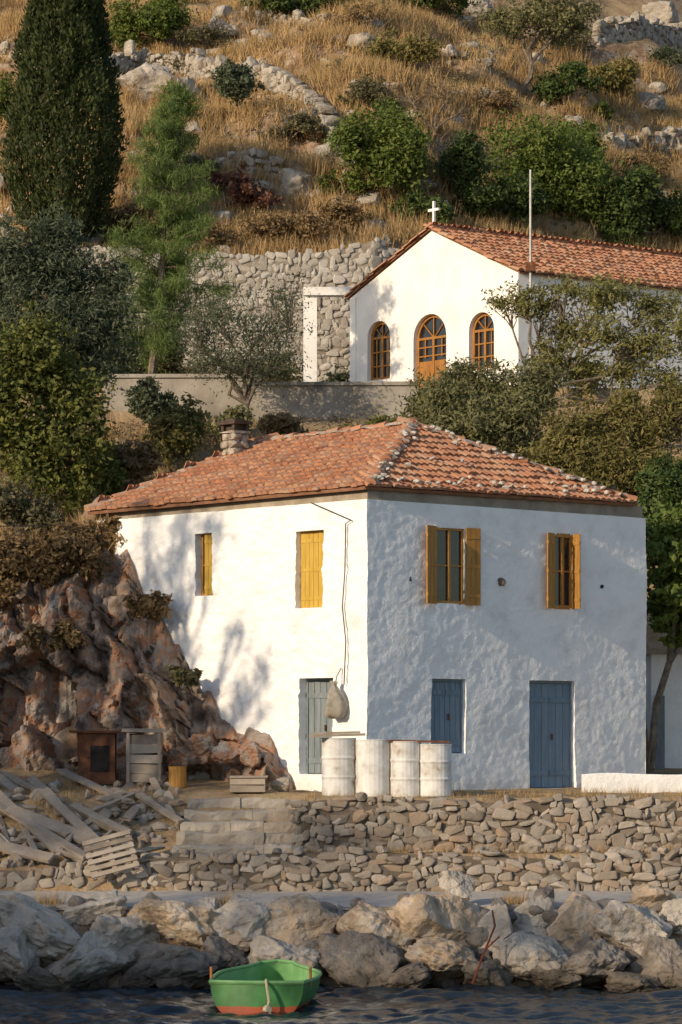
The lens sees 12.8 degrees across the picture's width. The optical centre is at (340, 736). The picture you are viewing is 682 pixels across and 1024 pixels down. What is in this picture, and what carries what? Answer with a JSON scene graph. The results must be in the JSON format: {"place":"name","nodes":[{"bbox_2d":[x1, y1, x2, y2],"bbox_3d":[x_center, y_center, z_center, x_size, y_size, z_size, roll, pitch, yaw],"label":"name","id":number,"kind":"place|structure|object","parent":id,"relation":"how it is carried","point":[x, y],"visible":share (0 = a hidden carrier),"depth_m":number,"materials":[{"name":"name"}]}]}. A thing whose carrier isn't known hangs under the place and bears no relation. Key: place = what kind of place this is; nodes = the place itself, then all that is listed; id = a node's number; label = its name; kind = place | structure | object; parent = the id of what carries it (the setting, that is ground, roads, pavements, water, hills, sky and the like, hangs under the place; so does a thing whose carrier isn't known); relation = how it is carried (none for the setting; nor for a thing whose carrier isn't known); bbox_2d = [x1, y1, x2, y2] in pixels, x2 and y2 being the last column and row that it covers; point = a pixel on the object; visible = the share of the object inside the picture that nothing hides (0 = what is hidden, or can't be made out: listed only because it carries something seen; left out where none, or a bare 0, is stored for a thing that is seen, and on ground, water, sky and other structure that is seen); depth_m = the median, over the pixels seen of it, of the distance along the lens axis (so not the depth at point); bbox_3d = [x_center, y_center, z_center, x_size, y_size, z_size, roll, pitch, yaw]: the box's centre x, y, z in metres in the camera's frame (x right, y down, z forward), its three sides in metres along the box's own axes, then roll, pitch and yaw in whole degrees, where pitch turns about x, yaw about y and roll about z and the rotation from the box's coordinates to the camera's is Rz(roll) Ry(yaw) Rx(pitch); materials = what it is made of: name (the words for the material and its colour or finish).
{"place":"outdoors","nodes":[
{"label":"outdoors","id":0,"kind":"place"},
{"bbox_2d":[0,0,681,987],"bbox_3d":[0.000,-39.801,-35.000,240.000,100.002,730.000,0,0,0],"label":"hillside","id":1,"kind":"structure","parent":0,"point":[64,742],"depth_m":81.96,"materials":[{"name":"beige plant"}]},
{"bbox_2d":[0,923,42,981],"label":"boulder","id":2,"kind":"object","parent":1,"relation":"on","point":[18,956],"visible":0.85,"depth_m":50.61,"materials":[{"name":"grey stone"}]},
{"bbox_2d":[0,893,79,964],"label":"boulder","id":3,"kind":"object","parent":1,"relation":"on","point":[52,936],"visible":0.75,"depth_m":50.99,"materials":[{"name":"grey stone"}]},
{"bbox_2d":[0,298,121,518],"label":"fig tree","id":4,"kind":"object","parent":1,"relation":"on","point":[41,443],"visible":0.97,"depth_m":67.20,"materials":[{"name":"green plant"}]},
{"bbox_2d":[0,860,122,890],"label":"retaining wall","id":5,"kind":"structure","parent":1,"relation":"on","point":[74,874],"depth_m":54.31,"materials":[{"name":"stone"}]},
{"bbox_2d":[0,771,673,868],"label":"rubble","id":6,"kind":"object","parent":5,"relation":"on","point":[144,836],"visible":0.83,"depth_m":55.87,"materials":[{"name":"stone"}]},
{"bbox_2d":[69,730,127,784],"bbox_3d":[-4.693,0.399,59.001,1.122,1.068,0.736,0,0,0],"label":"rusty stove","id":7,"kind":"object","parent":6,"relation":"on","point":[97,756],"visible":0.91,"depth_m":58.70,"materials":[{"name":"metal"}]},
{"bbox_2d":[82,829,139,880],"bbox_3d":[-4.115,2.110,54.229,1.020,0.909,0.567,0,0,-6],"label":"wooden pallet","id":8,"kind":"object","parent":6,"relation":"on","point":[112,857],"visible":1,"depth_m":54.18,"materials":[{"name":"brown wood"}]},
{"bbox_2d":[122,728,166,782],"bbox_3d":[-3.807,0.374,58.899,0.854,1.079,0.684,0,0,0],"label":"slatted crate","id":9,"kind":"object","parent":6,"relation":"on","point":[139,749],"visible":0.96,"depth_m":58.62,"materials":[{"name":"grey wood"}]},
{"bbox_2d":[0,0,129,245],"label":"cypress tree","id":10,"kind":"object","parent":1,"relation":"on","point":[62,60],"visible":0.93,"depth_m":93.46,"materials":[{"name":"green plant"}]},
{"bbox_2d":[0,199,158,414],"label":"olive tree","id":11,"kind":"object","parent":1,"relation":"on","point":[49,260],"visible":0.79,"depth_m":71.61,"materials":[{"name":"green plant"}]},
{"bbox_2d":[44,931,136,989],"bbox_3d":[-4.226,3.760,51.009,1.702,1.005,1.242,0,0,-24],"label":"boulder","id":12,"kind":"object","parent":1,"relation":"on","point":[87,959],"visible":0.94,"depth_m":50.59,"materials":[{"name":"grey stone"}]},
{"bbox_2d":[63,889,127,925],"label":"boulder","id":13,"kind":"object","parent":1,"relation":"on","point":[113,901],"visible":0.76,"depth_m":51.70,"materials":[{"name":"grey stone"}]},
{"bbox_2d":[82,434,162,484],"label":"shrub","id":14,"kind":"object","parent":1,"relation":"on","point":[142,458],"visible":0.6,"depth_m":69.39,"materials":[{"name":"plant"}]},
{"bbox_2d":[89,913,160,958],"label":"boulder","id":15,"kind":"object","parent":1,"relation":"on","point":[140,935],"visible":0.66,"depth_m":51.16,"materials":[{"name":"grey stone"}]},
{"bbox_2d":[116,62,176,104],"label":"hill rock","id":16,"kind":"object","parent":1,"relation":"on","point":[146,75],"visible":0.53,"depth_m":115.56,"materials":[{"name":"stone"}]},
{"bbox_2d":[0,497,293,790],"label":"rock outcrop","id":17,"kind":"object","parent":1,"relation":"on","point":[114,674],"visible":0.55,"depth_m":61.25,"materials":[{"name":"brown stone"}]},
{"bbox_2d":[0,472,70,539],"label":"shrub","id":18,"kind":"object","parent":17,"relation":"on","point":[19,507],"visible":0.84,"depth_m":63.41,"materials":[{"name":"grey plant"}]},
{"bbox_2d":[0,523,77,611],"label":"shrub","id":19,"kind":"object","parent":17,"relation":"on","point":[16,551],"visible":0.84,"depth_m":61.93,"materials":[{"name":"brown plant"}]},
{"bbox_2d":[15,618,89,652],"bbox_3d":[-5.790,-1.994,61.176,1.488,0.811,1.163,0,0,0],"label":"shrub","id":20,"kind":"object","parent":17,"relation":"on","point":[65,633],"visible":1,"depth_m":60.86,"materials":[{"name":"brown plant"}]},
{"bbox_2d":[22,519,114,586],"bbox_3d":[-5.486,-3.745,62.095,1.666,1.492,1.812,0,0,42],"label":"shrub","id":21,"kind":"object","parent":17,"relation":"on","point":[74,545],"visible":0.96,"depth_m":61.82,"materials":[{"name":"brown plant"}]},
{"bbox_2d":[122,589,173,624],"bbox_3d":[-3.908,-2.615,61.047,1.138,0.738,0.654,0,0,22],"label":"shrub","id":22,"kind":"object","parent":17,"relation":"on","point":[154,606],"visible":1,"depth_m":60.94,"materials":[{"name":"brown plant"}]},
{"bbox_2d":[121,375,179,430],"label":"shrub","id":23,"kind":"object","parent":1,"relation":"on","point":[146,401],"visible":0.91,"depth_m":79.47,"materials":[{"name":"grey plant"}]},
{"bbox_2d":[107,0,200,51],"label":"shrub","id":24,"kind":"object","parent":1,"relation":"on","point":[162,19],"visible":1,"depth_m":120.05,"materials":[{"name":"green plant"}]},
{"bbox_2d":[95,79,244,373],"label":"pine tree","id":25,"kind":"object","parent":1,"relation":"on","point":[186,223],"visible":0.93,"depth_m":83.35,"materials":[{"name":"green plant"}]},
{"bbox_2d":[140,392,213,468],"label":"shrub","id":26,"kind":"object","parent":1,"relation":"on","point":[177,430],"visible":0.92,"depth_m":73.44,"materials":[{"name":"green plant"}]},
{"bbox_2d":[134,943,219,987],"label":"boulder","id":27,"kind":"object","parent":1,"relation":"on","point":[176,965],"visible":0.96,"depth_m":50.42,"materials":[{"name":"stone"}]},
{"bbox_2d":[137,898,218,947],"bbox_3d":[-2.688,3.278,51.619,1.384,1.087,1.200,0,0,17],"label":"boulder","id":28,"kind":"object","parent":1,"relation":"on","point":[183,923],"visible":0.79,"depth_m":51.22,"materials":[{"name":"beige stone"}]},
{"bbox_2d":[100,39,317,101],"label":"drystone wall","id":29,"kind":"structure","parent":1,"relation":"on","point":[199,63],"depth_m":116.83,"materials":[{"name":"stone"}]},
{"bbox_2d":[201,934,247,973],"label":"boulder","id":30,"kind":"object","parent":1,"relation":"on","point":[226,952],"visible":0.78,"depth_m":50.94,"materials":[{"name":"stone"}]},
{"bbox_2d":[59,237,396,381],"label":"drystone wall","id":31,"kind":"structure","parent":1,"relation":"on","point":[352,265],"depth_m":92.51,"materials":[{"name":"stone"}]},
{"bbox_2d":[155,264,318,419],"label":"tree","id":32,"kind":"object","parent":1,"relation":"on","point":[247,393],"visible":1,"depth_m":79.89,"materials":[{"name":"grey plant"}]},
{"bbox_2d":[172,797,301,856],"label":"stone steps","id":33,"kind":"structure","parent":1,"relation":"on","point":[218,836],"depth_m":55.83,"materials":[{"name":"grey stone"}]},
{"bbox_2d":[209,58,264,108],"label":"shrub","id":34,"kind":"object","parent":1,"relation":"on","point":[232,80],"visible":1,"depth_m":105.01,"materials":[{"name":"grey plant"}]},
{"bbox_2d":[212,894,270,956],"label":"boulder","id":35,"kind":"object","parent":1,"relation":"on","point":[239,923],"visible":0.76,"depth_m":51.20,"materials":[{"name":"grey stone"}]},
{"bbox_2d":[214,147,282,178],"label":"drystone wall","id":36,"kind":"structure","parent":1,"relation":"on","point":[255,153],"depth_m":99.43,"materials":[{"name":"stone"}]},
{"bbox_2d":[225,161,283,213],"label":"shrub","id":37,"kind":"object","parent":1,"relation":"on","point":[246,190],"visible":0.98,"depth_m":97.56,"materials":[{"name":"brown plant"}]},
{"bbox_2d":[104,374,417,420],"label":"terrace wall","id":38,"kind":"structure","parent":1,"relation":"on","point":[357,399],"depth_m":81.88,"materials":[{"name":"concrete"}]},
{"bbox_2d":[230,204,359,244],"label":"shrub","id":39,"kind":"object","parent":1,"relation":"on","point":[272,223],"visible":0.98,"depth_m":94.73,"materials":[{"name":"brown plant"}]},
{"bbox_2d":[235,0,359,16],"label":"shrub","id":40,"kind":"object","parent":1,"relation":"on","point":[285,6],"visible":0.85,"depth_m":123.54,"materials":[{"name":"green plant"}]},
{"bbox_2d":[263,893,340,945],"bbox_3d":[-0.683,3.278,51.759,1.481,1.207,1.384,0,0,14],"label":"boulder","id":41,"kind":"object","parent":1,"relation":"on","point":[298,919],"visible":0.6,"depth_m":51.31,"materials":[{"name":"beige stone"}]},
{"bbox_2d":[321,738,355,796],"bbox_3d":[-0.040,0.558,56.300,0.659,1.084,0.659,0,0,0],"label":"oil drum","id":42,"kind":"object","parent":1,"relation":"on","point":[338,757],"visible":0.98,"depth_m":56.03,"materials":[{"name":"paint"}]},
{"bbox_2d":[0,0,678,569],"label":"scrub","id":43,"kind":"object","parent":1,"relation":"on","point":[104,562],"visible":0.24,"depth_m":106.11,"materials":[{"name":"green plant"}]},
{"bbox_2d":[0,5,681,254],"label":"scattered stones","id":44,"kind":"object","parent":1,"relation":"on","point":[658,87],"visible":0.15,"depth_m":105.55,"materials":[{"name":"stone"}]},
{"bbox_2d":[0,0,681,548],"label":"scrub","id":45,"kind":"object","parent":1,"relation":"on","point":[452,196],"visible":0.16,"depth_m":104.48,"materials":[{"name":"green plant"}]},
{"bbox_2d":[309,191,372,233],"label":"shrub","id":46,"kind":"object","parent":1,"relation":"on","point":[340,210],"visible":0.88,"depth_m":96.11,"materials":[{"name":"brown plant"}]},
{"bbox_2d":[318,930,407,987],"bbox_3d":[0.401,3.737,50.979,1.660,1.012,1.296,0,0,0],"label":"boulder","id":47,"kind":"object","parent":1,"relation":"on","point":[351,958],"visible":0.97,"depth_m":50.62,"materials":[{"name":"stone"}]},
{"bbox_2d":[83,416,646,791],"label":"house","id":48,"kind":"structure","parent":1,"relation":"on","point":[480,607],"depth_m":59.84,"materials":[{"name":"paint"}]},
{"bbox_2d":[301,531,323,607],"bbox_3d":[-0.485,-3.236,58.654,0.125,1.548,0.831,0,0,-45],"label":"window","id":49,"kind":"structure","parent":48,"relation":"in","point":[312,554],"depth_m":58.66,"materials":[{"name":"yellow paint"}]},
{"bbox_2d":[306,678,332,773],"bbox_3d":[-0.322,-0.224,58.563,0.120,1.882,0.996,0,0,-45],"label":"door","id":50,"kind":"structure","parent":48,"relation":"in","point":[318,689],"depth_m":58.69,"materials":[{"name":"grey wood"}]},
{"bbox_2d":[431,679,462,752],"bbox_3d":[2.001,-0.418,58.886,0.977,1.474,0.120,0,0,-41],"label":"window","id":51,"kind":"structure","parent":48,"relation":"in","point":[447,694],"depth_m":58.93,"materials":[{"name":"blue wood"}]},
{"bbox_2d":[426,525,480,604],"bbox_3d":[2.117,-3.317,58.770,1.474,1.521,0.235,0,0,-43],"label":"window","id":52,"kind":"structure","parent":48,"relation":"in","point":[444,546],"depth_m":58.90,"materials":[{"name":"yellow wood"}]},
{"bbox_2d":[529,680,571,787],"bbox_3d":[4.138,-0.067,60.738,1.353,2.178,0.120,0,0,-41],"label":"door","id":53,"kind":"structure","parent":48,"relation":"in","point":[550,703],"depth_m":60.77,"materials":[{"name":"blue wood"}]},
{"bbox_2d":[547,533,580,609],"bbox_3d":[4.371,-3.319,60.714,0.819,1.520,0.344,0,0,-32],"label":"window","id":54,"kind":"structure","parent":48,"relation":"in","point":[563,550],"depth_m":60.80,"materials":[{"name":"yellow wood"}]},
{"bbox_2d":[48,886,681,990],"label":"shore rubble","id":55,"kind":"object","parent":1,"relation":"on","point":[477,937],"visible":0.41,"depth_m":51.38,"materials":[{"name":"stone"}]},
{"bbox_2d":[245,935,322,971],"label":"boulder","id":56,"kind":"object","parent":55,"relation":"on","point":[263,947],"visible":0.56,"depth_m":50.77,"materials":[{"name":"grey stone"}]},
{"bbox_2d":[337,71,400,111],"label":"shrub","id":57,"kind":"object","parent":1,"relation":"on","point":[371,90],"visible":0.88,"depth_m":107.13,"materials":[{"name":"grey plant"}]},
{"bbox_2d":[356,740,389,796],"bbox_3d":[0.602,0.574,56.180,0.661,1.051,0.661,0,0,0],"label":"oil drum","id":58,"kind":"object","parent":1,"relation":"on","point":[372,768],"visible":0.88,"depth_m":55.90,"materials":[{"name":"paint"}]},
{"bbox_2d":[334,899,414,952],"bbox_3d":[0.541,3.361,51.523,1.438,1.213,1.295,0,0,0],"label":"boulder","id":59,"kind":"object","parent":1,"relation":"on","point":[362,916],"visible":0.56,"depth_m":51.08,"materials":[{"name":"beige stone"}]},
{"bbox_2d":[317,94,435,201],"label":"shrub","id":60,"kind":"object","parent":1,"relation":"on","point":[394,142],"visible":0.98,"depth_m":98.42,"materials":[{"name":"green plant"}]},
{"bbox_2d":[353,25,445,72],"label":"shrub","id":61,"kind":"object","parent":1,"relation":"on","point":[407,53],"visible":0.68,"depth_m":113.89,"materials":[{"name":"green plant"}]},
{"bbox_2d":[121,845,681,891],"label":"retaining wall","id":62,"kind":"structure","parent":1,"relation":"on","point":[345,868],"depth_m":54.25,"materials":[{"name":"stone"}]},
{"bbox_2d":[390,741,420,796],"bbox_3d":[1.193,0.600,56.060,0.589,1.039,0.589,0,0,0],"label":"oil drum","id":63,"kind":"object","parent":1,"relation":"on","point":[405,767],"visible":0.98,"depth_m":55.81,"materials":[{"name":"paint"}]},
{"bbox_2d":[381,961,432,987],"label":"boulder","id":64,"kind":"object","parent":1,"relation":"on","point":[416,974],"visible":0.73,"depth_m":50.31,"materials":[{"name":"stone"}]},
{"bbox_2d":[381,188,458,226],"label":"shrub","id":65,"kind":"object","parent":1,"relation":"on","point":[444,213],"visible":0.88,"depth_m":98.21,"materials":[{"name":"green plant"}]},
{"bbox_2d":[385,892,480,941],"bbox_3d":[1.671,3.235,51.614,1.764,1.222,1.134,0,0,-35],"label":"boulder","id":66,"kind":"object","parent":1,"relation":"on","point":[450,916],"visible":0.84,"depth_m":51.17,"materials":[{"name":"beige stone"}]},
{"bbox_2d":[420,744,451,796],"bbox_3d":[1.750,0.612,55.940,0.604,0.967,0.604,0,0,0],"label":"oil drum","id":67,"kind":"object","parent":1,"relation":"on","point":[436,770],"visible":1,"depth_m":55.69,"materials":[{"name":"paint"}]},
{"bbox_2d":[386,61,489,144],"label":"bare tree","id":68,"kind":"object","parent":1,"relation":"on","point":[457,113],"visible":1,"depth_m":106.53,"materials":[{"name":"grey plant"}]},
{"bbox_2d":[401,935,477,979],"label":"boulder","id":69,"kind":"object","parent":1,"relation":"on","point":[438,956],"visible":0.84,"depth_m":50.67,"materials":[{"name":"beige stone"}]},
{"bbox_2d":[431,125,498,193],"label":"shrub","id":70,"kind":"object","parent":1,"relation":"on","point":[465,153],"visible":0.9,"depth_m":100.52,"materials":[{"name":"green plant"}]},
{"bbox_2d":[385,352,582,460],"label":"olive tree","id":71,"kind":"object","parent":1,"relation":"on","point":[481,411],"visible":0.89,"depth_m":71.12,"materials":[{"name":"green plant"}]},
{"bbox_2d":[290,792,681,851],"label":"retaining wall","id":72,"kind":"structure","parent":1,"relation":"on","point":[612,821],"depth_m":55.06,"materials":[{"name":"stone"}]},
{"bbox_2d":[303,201,681,387],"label":"chapel","id":73,"kind":"structure","parent":1,"relation":"on","point":[416,302],"depth_m":86.80,"materials":[{"name":"white paint"}]},
{"bbox_2d":[371,321,389,380],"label":"window","id":74,"kind":"structure","parent":73,"relation":"in","point":[380,336],"depth_m":88.32,"materials":[{"name":"orange wood"}]},
{"bbox_2d":[417,314,445,387],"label":"door","id":75,"kind":"structure","parent":73,"relation":"in","point":[431,336],"depth_m":86.76,"materials":[{"name":"orange wood"}]},
{"bbox_2d":[472,313,493,369],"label":"window","id":76,"kind":"structure","parent":73,"relation":"in","point":[483,327],"depth_m":85.26,"materials":[{"name":"orange wood"}]},
{"bbox_2d":[444,167,555,225],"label":"shrub","id":77,"kind":"object","parent":1,"relation":"on","point":[510,197],"visible":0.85,"depth_m":100.76,"materials":[{"name":"green plant"}]},
{"bbox_2d":[491,931,568,983],"bbox_3d":[3.294,3.728,50.985,1.271,0.931,1.120,0,0,-37],"label":"boulder","id":78,"kind":"object","parent":1,"relation":"on","point":[519,954],"visible":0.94,"depth_m":50.72,"materials":[{"name":"grey stone"}]},
{"bbox_2d":[512,895,557,934],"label":"boulder","id":79,"kind":"object","parent":1,"relation":"on","point":[526,921],"visible":0.77,"depth_m":51.73,"materials":[{"name":"grey stone"}]},
{"bbox_2d":[452,102,625,229],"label":"shrub","id":80,"kind":"object","parent":1,"relation":"on","point":[546,158],"visible":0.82,"depth_m":103.67,"materials":[{"name":"green plant"}]},
{"bbox_2d":[473,0,607,101],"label":"olive tree","id":81,"kind":"object","parent":1,"relation":"on","point":[539,13],"visible":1,"depth_m":118.27,"materials":[{"name":"green plant"}]},
{"bbox_2d":[531,59,604,105],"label":"shrub","id":82,"kind":"object","parent":1,"relation":"on","point":[572,74],"visible":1,"depth_m":118.16,"materials":[{"name":"green plant"}]},
{"bbox_2d":[547,892,601,952],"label":"boulder","id":83,"kind":"object","parent":1,"relation":"on","point":[576,911],"visible":0.68,"depth_m":51.42,"materials":[{"name":"beige stone"}]},
{"bbox_2d":[481,263,681,440],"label":"almond tree","id":84,"kind":"object","parent":1,"relation":"on","point":[597,298],"visible":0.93,"depth_m":74.95,"materials":[{"name":"green plant"}]},
{"bbox_2d":[560,938,629,987],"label":"boulder","id":85,"kind":"object","parent":1,"relation":"on","point":[590,962],"visible":0.86,"depth_m":50.55,"materials":[{"name":"stone"}]},
{"bbox_2d":[518,376,681,505],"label":"brushwood thicket","id":86,"kind":"object","parent":1,"relation":"on","point":[568,447],"visible":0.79,"depth_m":69.16,"materials":[{"name":"green plant"}]},
{"bbox_2d":[585,55,645,96],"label":"shrub","id":87,"kind":"object","parent":1,"relation":"on","point":[623,73],"visible":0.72,"depth_m":123.93,"materials":[{"name":"green plant"}]},
{"bbox_2d":[590,900,672,955],"bbox_3d":[4.890,3.337,51.593,1.494,1.179,1.219,0,0,0],"label":"boulder","id":88,"kind":"object","parent":1,"relation":"on","point":[625,925],"visible":0.84,"depth_m":51.08,"materials":[{"name":"grey stone"}]},
{"bbox_2d":[582,773,681,792],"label":"wall","id":89,"kind":"structure","parent":1,"relation":"on","point":[617,782],"depth_m":57.45,"materials":[{"name":"white paint"}]},
{"bbox_2d":[583,157,681,247],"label":"shrub","id":90,"kind":"object","parent":1,"relation":"on","point":[630,214],"visible":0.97,"depth_m":104.30,"materials":[{"name":"green plant"}]},
{"bbox_2d":[590,11,681,50],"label":"drystone wall","id":91,"kind":"structure","parent":1,"relation":"on","point":[636,25],"depth_m":137.75,"materials":[{"name":"stone"}]},
{"bbox_2d":[602,126,681,157],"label":"drystone wall","id":92,"kind":"structure","parent":1,"relation":"on","point":[626,142],"depth_m":119.75,"materials":[{"name":"stone"}]},
{"bbox_2d":[631,453,681,540],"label":"scrub bush","id":93,"kind":"object","parent":1,"relation":"on","point":[661,480],"visible":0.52,"depth_m":67.54,"materials":[{"name":"green plant"}]},
{"bbox_2d":[641,935,681,988],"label":"boulder","id":94,"kind":"object","parent":1,"relation":"on","point":[662,957],"visible":0.82,"depth_m":50.64,"materials":[{"name":"stone"}]},
{"bbox_2d":[643,496,681,773],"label":"mulberry tree","id":95,"kind":"object","parent":1,"relation":"on","point":[664,578],"visible":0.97,"depth_m":63.30,"materials":[{"name":"green plant"}]},
{"bbox_2d":[646,649,681,769],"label":"outbuilding","id":96,"kind":"structure","parent":1,"relation":"on","point":[669,749],"depth_m":66.00,"materials":[{"name":"white paint"}]},
{"bbox_2d":[0,982,681,1023],"bbox_3d":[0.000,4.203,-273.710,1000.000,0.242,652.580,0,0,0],"label":"water","id":97,"kind":"structure","parent":0,"point":[458,1004],"depth_m":47.15,"materials":[{"name":"liquid"}]},
{"bbox_2d":[13,965,79,991],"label":"boulder","id":98,"kind":"object","parent":97,"relation":"in","point":[36,978],"visible":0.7,"depth_m":50.34,"materials":[{"name":"stone"}]},
{"bbox_2d":[208,959,321,1014],"bbox_3d":[-1.170,3.951,47.867,1.748,0.778,3.652,0,0,0],"label":"rowing boat","id":99,"kind":"object","parent":97,"relation":"on","point":[280,986],"visible":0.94,"depth_m":46.43,"materials":[{"name":"green paint"}]},
{"bbox_2d":[461,958,514,985],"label":"boulder","id":100,"kind":"object","parent":97,"relation":"in","point":[493,972],"visible":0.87,"depth_m":50.52,"materials":[{"name":"stone"}]},
{"bbox_2d":[528,966,581,990],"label":"boulder","id":101,"kind":"object","parent":97,"relation":"in","point":[554,979],"visible":0.88,"depth_m":50.48,"materials":[{"name":"stone"}]},
{"bbox_2d":[604,970,664,993],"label":"boulder","id":102,"kind":"object","parent":97,"relation":"in","point":[623,982],"visible":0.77,"depth_m":50.43,"materials":[{"name":"stone"}]},
{"bbox_2d":[0,891,681,909],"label":"path","id":103,"kind":"structure","parent":0,"point":[390,899],"depth_m":53.55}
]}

